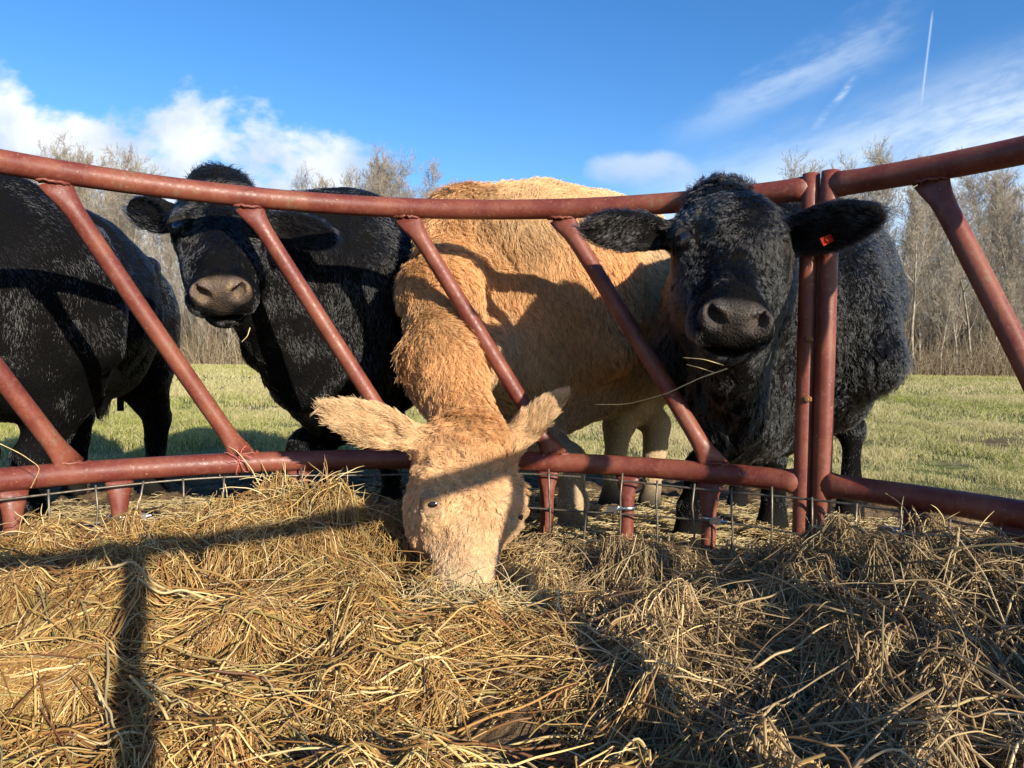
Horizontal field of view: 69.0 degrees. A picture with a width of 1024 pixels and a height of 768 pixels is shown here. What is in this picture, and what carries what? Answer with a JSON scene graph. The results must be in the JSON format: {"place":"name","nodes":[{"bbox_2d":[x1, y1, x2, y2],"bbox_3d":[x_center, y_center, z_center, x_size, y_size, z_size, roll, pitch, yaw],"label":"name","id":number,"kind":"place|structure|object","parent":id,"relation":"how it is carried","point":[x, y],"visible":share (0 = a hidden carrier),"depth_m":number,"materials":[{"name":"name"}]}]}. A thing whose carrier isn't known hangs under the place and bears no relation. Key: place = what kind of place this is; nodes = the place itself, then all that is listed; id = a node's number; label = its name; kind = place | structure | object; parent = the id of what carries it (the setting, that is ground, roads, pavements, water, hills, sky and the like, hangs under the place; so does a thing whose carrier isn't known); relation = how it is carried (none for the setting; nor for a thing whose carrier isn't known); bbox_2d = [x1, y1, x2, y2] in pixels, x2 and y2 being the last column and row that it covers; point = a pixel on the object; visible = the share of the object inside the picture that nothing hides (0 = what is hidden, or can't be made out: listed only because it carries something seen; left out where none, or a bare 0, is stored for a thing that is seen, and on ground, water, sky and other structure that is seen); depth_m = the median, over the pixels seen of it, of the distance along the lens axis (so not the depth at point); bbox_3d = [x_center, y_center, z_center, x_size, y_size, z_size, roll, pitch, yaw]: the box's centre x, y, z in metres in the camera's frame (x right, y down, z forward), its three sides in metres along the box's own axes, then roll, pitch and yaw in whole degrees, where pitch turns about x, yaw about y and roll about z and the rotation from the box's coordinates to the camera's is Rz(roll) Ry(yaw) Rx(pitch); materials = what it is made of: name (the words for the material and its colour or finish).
{"place":"outdoors","nodes":[
{"label":"outdoors","id":0,"kind":"place"},
{"bbox_2d":[0,363,1023,499],"label":"grass","id":1,"kind":"structure","parent":0,"point":[122,422],"depth_m":7.04,"materials":[{"name":"green plant"}]},
{"bbox_2d":[0,366,1023,767],"bbox_3d":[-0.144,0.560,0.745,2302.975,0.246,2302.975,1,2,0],"label":"ground","id":2,"kind":"structure","parent":0,"point":[514,732],"depth_m":3.59,"materials":[{"name":"plant"}]},
{"bbox_2d":[36,130,96,207],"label":"bare tree","id":3,"kind":"object","parent":2,"relation":"on","point":[63,153],"visible":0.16,"depth_m":52.32,"materials":[{"name":"grey plant"}]},
{"bbox_2d":[50,147,93,208],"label":"bare tree","id":4,"kind":"object","parent":2,"relation":"on","point":[74,158],"visible":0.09,"depth_m":54.45,"materials":[{"name":"grey plant"}]},
{"bbox_2d":[60,149,107,216],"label":"bare tree","id":5,"kind":"object","parent":2,"relation":"on","point":[83,163],"visible":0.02,"depth_m":63.42,"materials":[{"name":"grey plant"}]},
{"bbox_2d":[0,174,180,534],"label":"cow","id":6,"kind":"object","parent":2,"relation":"on","point":[79,352],"visible":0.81,"depth_m":2.11},
{"bbox_2d":[72,142,110,216],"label":"bare tree","id":7,"kind":"object","parent":2,"relation":"on","point":[88,160],"visible":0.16,"depth_m":59.28,"materials":[{"name":"grey plant"}]},
{"bbox_2d":[79,188,135,240],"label":"bare tree","id":8,"kind":"object","parent":2,"relation":"on","point":[97,208],"visible":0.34,"depth_m":51.99,"materials":[{"name":"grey plant"}]},
{"bbox_2d":[91,156,124,228],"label":"bare tree","id":9,"kind":"object","parent":2,"relation":"on","point":[108,167],"visible":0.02,"depth_m":68.05,"materials":[{"name":"grey plant"}]},
{"bbox_2d":[96,191,133,239],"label":"bare tree","id":10,"kind":"object","parent":2,"relation":"on","point":[109,204],"visible":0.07,"depth_m":64.00,"materials":[{"name":"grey plant"}]},
{"bbox_2d":[83,140,148,253],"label":"bare tree","id":11,"kind":"object","parent":2,"relation":"on","point":[116,162],"visible":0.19,"depth_m":58.24,"materials":[{"name":"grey plant"}]},
{"bbox_2d":[108,193,145,245],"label":"bare tree","id":12,"kind":"object","parent":2,"relation":"on","point":[121,213],"visible":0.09,"depth_m":55.26,"materials":[{"name":"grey plant"}]},
{"bbox_2d":[103,146,168,259],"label":"bare tree","id":13,"kind":"object","parent":2,"relation":"on","point":[111,216],"visible":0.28,"depth_m":52.53,"materials":[{"name":"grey plant"}]},
{"bbox_2d":[115,193,171,286],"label":"bare tree","id":14,"kind":"object","parent":2,"relation":"on","point":[140,240],"visible":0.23,"depth_m":55.01,"materials":[{"name":"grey plant"}]},
{"bbox_2d":[138,230,183,289],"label":"bare tree","id":15,"kind":"object","parent":2,"relation":"on","point":[159,239],"visible":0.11,"depth_m":66.16,"materials":[{"name":"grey plant"}]},
{"bbox_2d":[149,234,188,313],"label":"bare tree","id":16,"kind":"object","parent":2,"relation":"on","point":[170,265],"visible":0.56,"depth_m":52.27,"materials":[{"name":"grey plant"}]},
{"bbox_2d":[154,233,186,349],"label":"bare tree","id":17,"kind":"object","parent":2,"relation":"on","point":[163,240],"visible":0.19,"depth_m":60.78,"materials":[{"name":"grey plant"}]},
{"bbox_2d":[155,198,199,343],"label":"bare tree","id":18,"kind":"object","parent":2,"relation":"on","point":[181,291],"visible":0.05,"depth_m":64.91,"materials":[{"name":"grey plant"}]},
{"bbox_2d":[166,273,188,339],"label":"bare tree","id":19,"kind":"object","parent":2,"relation":"on","point":[177,286],"visible":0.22,"depth_m":57.04,"materials":[{"name":"grey plant"}]},
{"bbox_2d":[184,311,212,358],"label":"bare tree","id":20,"kind":"object","parent":2,"relation":"on","point":[200,339],"visible":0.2,"depth_m":52.80,"materials":[{"name":"brown plant"}]},
{"bbox_2d":[182,297,219,356],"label":"bare tree","id":21,"kind":"object","parent":2,"relation":"on","point":[210,333],"visible":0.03,"depth_m":55.60,"materials":[{"name":"grey plant"}]},
{"bbox_2d":[218,328,237,358],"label":"bare tree","id":22,"kind":"object","parent":2,"relation":"on","point":[229,333],"visible":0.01,"depth_m":53.92,"materials":[{"name":"brown plant"}]},
{"bbox_2d":[119,159,414,506],"bbox_3d":[-0.659,-0.058,2.956,0.887,1.283,2.413,1,2,0],"label":"cow","id":23,"kind":"object","parent":2,"relation":"on","point":[348,267],"visible":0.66,"depth_m":2.18},
{"bbox_2d":[289,161,313,189],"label":"bare tree","id":24,"kind":"object","parent":2,"relation":"on","point":[302,185],"visible":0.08,"depth_m":61.09,"materials":[{"name":"grey plant"}]},
{"bbox_2d":[306,177,331,188],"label":"bare tree","id":25,"kind":"object","parent":2,"relation":"on","point":[325,184],"visible":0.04,"depth_m":60.77,"materials":[{"name":"grey plant"}]},
{"bbox_2d":[309,171,335,188],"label":"bare tree","id":26,"kind":"object","parent":2,"relation":"on","point":[320,184],"visible":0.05,"depth_m":54.37,"materials":[{"name":"grey plant"}]},
{"bbox_2d":[327,165,364,188],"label":"bare tree","id":27,"kind":"object","parent":2,"relation":"on","point":[349,182],"visible":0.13,"depth_m":66.15,"materials":[{"name":"grey plant"}]},
{"bbox_2d":[353,173,373,188],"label":"bare tree","id":28,"kind":"object","parent":2,"relation":"on","point":[360,182],"visible":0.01,"depth_m":60.76,"materials":[{"name":"grey plant"}]},
{"bbox_2d":[354,168,388,195],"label":"bare tree","id":29,"kind":"object","parent":2,"relation":"on","point":[379,185],"visible":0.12,"depth_m":52.82,"materials":[{"name":"grey plant"}]},
{"bbox_2d":[352,140,398,196],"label":"bare tree","id":30,"kind":"object","parent":2,"relation":"on","point":[379,167],"visible":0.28,"depth_m":57.55,"materials":[{"name":"grey plant"}]},
{"bbox_2d":[363,157,397,194],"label":"bare tree","id":31,"kind":"object","parent":2,"relation":"on","point":[380,174],"visible":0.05,"depth_m":62.56,"materials":[{"name":"grey plant"}]},
{"bbox_2d":[359,152,406,196],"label":"bare tree","id":32,"kind":"object","parent":2,"relation":"on","point":[371,163],"visible":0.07,"depth_m":60.37,"materials":[{"name":"grey plant"}]},
{"bbox_2d":[379,160,415,196],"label":"bare tree","id":33,"kind":"object","parent":2,"relation":"on","point":[401,176],"visible":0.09,"depth_m":58.43,"materials":[{"name":"grey plant"}]},
{"bbox_2d":[376,149,419,197],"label":"bare tree","id":34,"kind":"object","parent":2,"relation":"on","point":[404,174],"visible":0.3,"depth_m":57.37,"materials":[{"name":"grey plant"}]},
{"bbox_2d":[378,173,417,197],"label":"bare tree","id":35,"kind":"object","parent":2,"relation":"on","point":[392,188],"visible":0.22,"depth_m":51.19,"materials":[{"name":"grey plant"}]},
{"bbox_2d":[420,184,436,196],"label":"bare tree","id":36,"kind":"object","parent":2,"relation":"on","point":[428,191],"visible":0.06,"depth_m":53.37,"materials":[{"name":"grey plant"}]},
{"bbox_2d":[408,156,452,198],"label":"bare tree","id":37,"kind":"object","parent":2,"relation":"on","point":[434,173],"visible":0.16,"depth_m":59.31,"materials":[{"name":"grey plant"}]},
{"bbox_2d":[311,176,671,612],"bbox_3d":[0.181,-0.090,2.618,0.733,1.274,2.432,2,2,26],"label":"cow","id":38,"kind":"object","parent":2,"relation":"on","point":[549,321],"visible":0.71,"depth_m":2.15},
{"bbox_2d":[0,136,1023,563],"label":"ring feeder","id":39,"kind":"object","parent":2,"relation":"on","point":[812,482],"visible":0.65,"depth_m":1.67,"materials":[{"name":"red paint"}]},
{"bbox_2d":[0,443,38,486],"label":"hay stem","id":40,"kind":"object","parent":39,"relation":"hanging from","point":[22,455],"visible":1,"depth_m":1.44,"materials":[{"name":"beige plant"}]},
{"bbox_2d":[222,446,251,474],"bbox_3d":[-0.656,0.185,1.806,0.069,0.075,0.065,1,2,0],"label":"baler twine","id":41,"kind":"object","parent":39,"relation":"attached to","point":[238,460],"visible":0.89,"depth_m":1.78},
{"bbox_2d":[0,446,1023,767],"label":"hay heap","id":42,"kind":"object","parent":39,"relation":"in","point":[272,624],"visible":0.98,"depth_m":1.09,"materials":[{"name":"beige plant"}]},
{"bbox_2d":[0,481,1023,553],"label":"hay litter","id":43,"kind":"object","parent":2,"relation":"on","point":[596,521],"depth_m":2.53,"materials":[{"name":"beige plant"}]},
{"bbox_2d":[162,254,1023,369],"label":"woodland","id":44,"kind":"object","parent":2,"relation":"on","point":[185,323],"depth_m":76.75,"materials":[{"name":"brown plant"}]},
{"bbox_2d":[178,293,1023,376],"label":"undergrowth","id":45,"kind":"object","parent":2,"relation":"on","point":[193,355],"depth_m":51.43,"materials":[{"name":"plant"}]},
{"bbox_2d":[568,168,916,539],"bbox_3d":[0.916,-0.019,2.474,0.698,1.259,2.449,2,2,25],"label":"cow","id":46,"kind":"object","parent":2,"relation":"on","point":[735,246],"visible":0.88,"depth_m":1.69},
{"bbox_2d":[595,368,726,404],"bbox_3d":[0.278,0.008,1.474,0.021,0.085,0.322,-1,2,-42],"label":"hay stem","id":47,"kind":"object","parent":46,"relation":"hanging from","point":[667,392],"visible":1,"depth_m":1.43,"materials":[{"name":"beige plant"}]},
{"bbox_2d":[777,146,829,179],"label":"bare tree","id":48,"kind":"object","parent":2,"relation":"on","point":[793,171],"visible":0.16,"depth_m":54.66,"materials":[{"name":"grey plant"}]},
{"bbox_2d":[803,157,839,173],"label":"bare tree","id":49,"kind":"object","parent":2,"relation":"on","point":[811,169],"visible":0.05,"depth_m":51.25,"materials":[{"name":"grey plant"}]},
{"bbox_2d":[830,149,883,199],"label":"bare tree","id":50,"kind":"object","parent":2,"relation":"on","point":[848,167],"visible":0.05,"depth_m":63.59,"materials":[{"name":"grey plant"}]},
{"bbox_2d":[841,190,880,200],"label":"bare tree","id":51,"kind":"object","parent":2,"relation":"on","point":[859,196],"visible":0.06,"depth_m":62.79,"materials":[{"name":"grey plant"}]},
{"bbox_2d":[859,135,910,244],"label":"bare tree","id":52,"kind":"object","parent":2,"relation":"on","point":[881,149],"visible":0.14,"depth_m":63.93,"materials":[{"name":"grey plant"}]},
{"bbox_2d":[857,143,938,332],"bbox_3d":[26.873,-8.584,52.310,5.788,16.086,6.345,1,2,11],"label":"bare tree","id":53,"kind":"object","parent":2,"relation":"on","point":[889,200],"visible":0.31,"depth_m":51.23,"materials":[{"name":"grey plant"}]},
{"bbox_2d":[901,241,927,341],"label":"bare tree","id":54,"kind":"object","parent":2,"relation":"on","point":[909,302],"visible":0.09,"depth_m":59.60,"materials":[{"name":"grey plant"}]},
{"bbox_2d":[885,152,950,344],"bbox_3d":[28.271,-8.631,53.483,6.784,16.128,6.339,1,2,19],"label":"bare tree","id":55,"kind":"object","parent":2,"relation":"on","point":[913,269],"visible":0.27,"depth_m":53.43,"materials":[{"name":"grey plant"}]},
{"bbox_2d":[886,185,955,365],"bbox_3d":[27.187,-7.421,50.796,6.631,13.836,4.740,2,2,30],"label":"bare tree","id":56,"kind":"object","parent":2,"relation":"on","point":[913,195],"visible":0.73,"depth_m":50.21,"materials":[{"name":"grey plant"}]},
{"bbox_2d":[906,224,946,349],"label":"bare tree","id":57,"kind":"object","parent":2,"relation":"on","point":[916,340],"visible":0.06,"depth_m":65.14,"materials":[{"name":"grey plant"}]},
{"bbox_2d":[894,219,964,368],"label":"bare tree","id":58,"kind":"object","parent":2,"relation":"on","point":[916,320],"visible":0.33,"depth_m":57.08,"materials":[{"name":"grey plant"}]},
{"bbox_2d":[896,187,964,362],"bbox_3d":[34.971,-9.850,62.424,6.512,18.184,7.274,2,2,24],"label":"bare tree","id":59,"kind":"object","parent":2,"relation":"on","point":[940,304],"visible":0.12,"depth_m":62.09,"materials":[{"name":"brown plant"}]},
{"bbox_2d":[918,234,963,354],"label":"bare tree","id":60,"kind":"object","parent":2,"relation":"on","point":[939,309],"visible":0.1,"depth_m":63.16,"materials":[{"name":"brown plant"}]},
{"bbox_2d":[911,182,972,374],"bbox_3d":[33.326,-8.324,57.759,4.840,15.377,7.153,2,2,41],"label":"bare tree","id":61,"kind":"object","parent":2,"relation":"on","point":[938,261],"visible":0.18,"depth_m":57.32,"materials":[{"name":"grey plant"}]},
{"bbox_2d":[918,260,965,371],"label":"bare tree","id":62,"kind":"object","parent":2,"relation":"on","point":[953,283],"visible":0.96,"depth_m":51.54,"materials":[{"name":"grey plant"}]},
{"bbox_2d":[923,196,992,368],"bbox_3d":[37.623,-8.423,62.767,5.917,15.396,7.557,0,2,-19],"label":"bare tree","id":63,"kind":"object","parent":2,"relation":"on","point":[964,334],"visible":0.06,"depth_m":61.89,"materials":[{"name":"brown plant"}]},
{"bbox_2d":[933,182,1003,364],"bbox_3d":[34.520,-8.032,57.442,4.773,14.871,5.682,1,2,8],"label":"bare tree","id":64,"kind":"object","parent":2,"relation":"on","point":[975,234],"visible":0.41,"depth_m":56.80,"materials":[{"name":"grey plant"}]},
{"bbox_2d":[920,177,1021,371],"bbox_3d":[32.505,-8.160,53.418,6.601,15.307,7.796,1,2,2],"label":"bare tree","id":65,"kind":"object","parent":2,"relation":"on","point":[962,283],"visible":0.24,"depth_m":53.34,"materials":[{"name":"grey plant"}]},
{"bbox_2d":[963,205,1005,359],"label":"bare tree","id":66,"kind":"object","parent":2,"relation":"on","point":[986,256],"visible":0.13,"depth_m":63.80,"materials":[{"name":"brown plant"}]},
{"bbox_2d":[960,212,1008,363],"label":"bare tree","id":67,"kind":"object","parent":2,"relation":"on","point":[979,325],"visible":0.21,"depth_m":57.30,"materials":[{"name":"grey plant"}]},
{"bbox_2d":[952,147,1023,363],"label":"bare tree","id":68,"kind":"object","parent":2,"relation":"on","point":[967,182],"visible":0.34,"depth_m":63.06,"materials":[{"name":"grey plant"}]},
{"bbox_2d":[965,222,1023,359],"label":"bare tree","id":69,"kind":"object","parent":2,"relation":"on","point":[1019,253],"visible":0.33,"depth_m":59.60,"materials":[{"name":"brown plant"}]},
{"bbox_2d":[969,167,1023,370],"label":"bare tree","id":70,"kind":"object","parent":2,"relation":"on","point":[1002,234],"visible":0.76,"depth_m":56.69,"materials":[{"name":"grey plant"}]},
{"bbox_2d":[979,168,1023,323],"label":"bare tree","id":71,"kind":"object","parent":2,"relation":"on","point":[1001,211],"visible":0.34,"depth_m":61.58,"materials":[{"name":"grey plant"}]},
{"bbox_2d":[979,169,1023,313],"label":"bare tree","id":72,"kind":"object","parent":2,"relation":"on","point":[1007,203],"visible":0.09,"depth_m":64.64,"materials":[{"name":"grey plant"}]},
{"bbox_2d":[985,182,1023,356],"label":"bare tree","id":73,"kind":"object","parent":2,"relation":"on","point":[1020,196],"visible":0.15,"depth_m":63.15,"materials":[{"name":"grey plant"}]},
{"bbox_2d":[987,258,1023,368],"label":"bare tree","id":74,"kind":"object","parent":2,"relation":"on","point":[1012,286],"visible":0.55,"depth_m":52.84,"materials":[{"name":"grey plant"}]},
{"bbox_2d":[1006,229,1023,314],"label":"bare tree","id":75,"kind":"object","parent":2,"relation":"on","point":[1021,247],"visible":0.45,"depth_m":57.47,"materials":[{"name":"grey plant"}]},
{"bbox_2d":[1014,290,1023,325],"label":"bare tree","id":76,"kind":"object","parent":2,"relation":"on","point":[1021,305],"visible":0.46,"depth_m":54.88,"materials":[{"name":"grey plant"}]},
{"bbox_2d":[0,0,1023,357],"label":"sky","id":77,"kind":"structure","parent":0,"point":[627,97],"materials":[{"name":"blue"}]}
]}

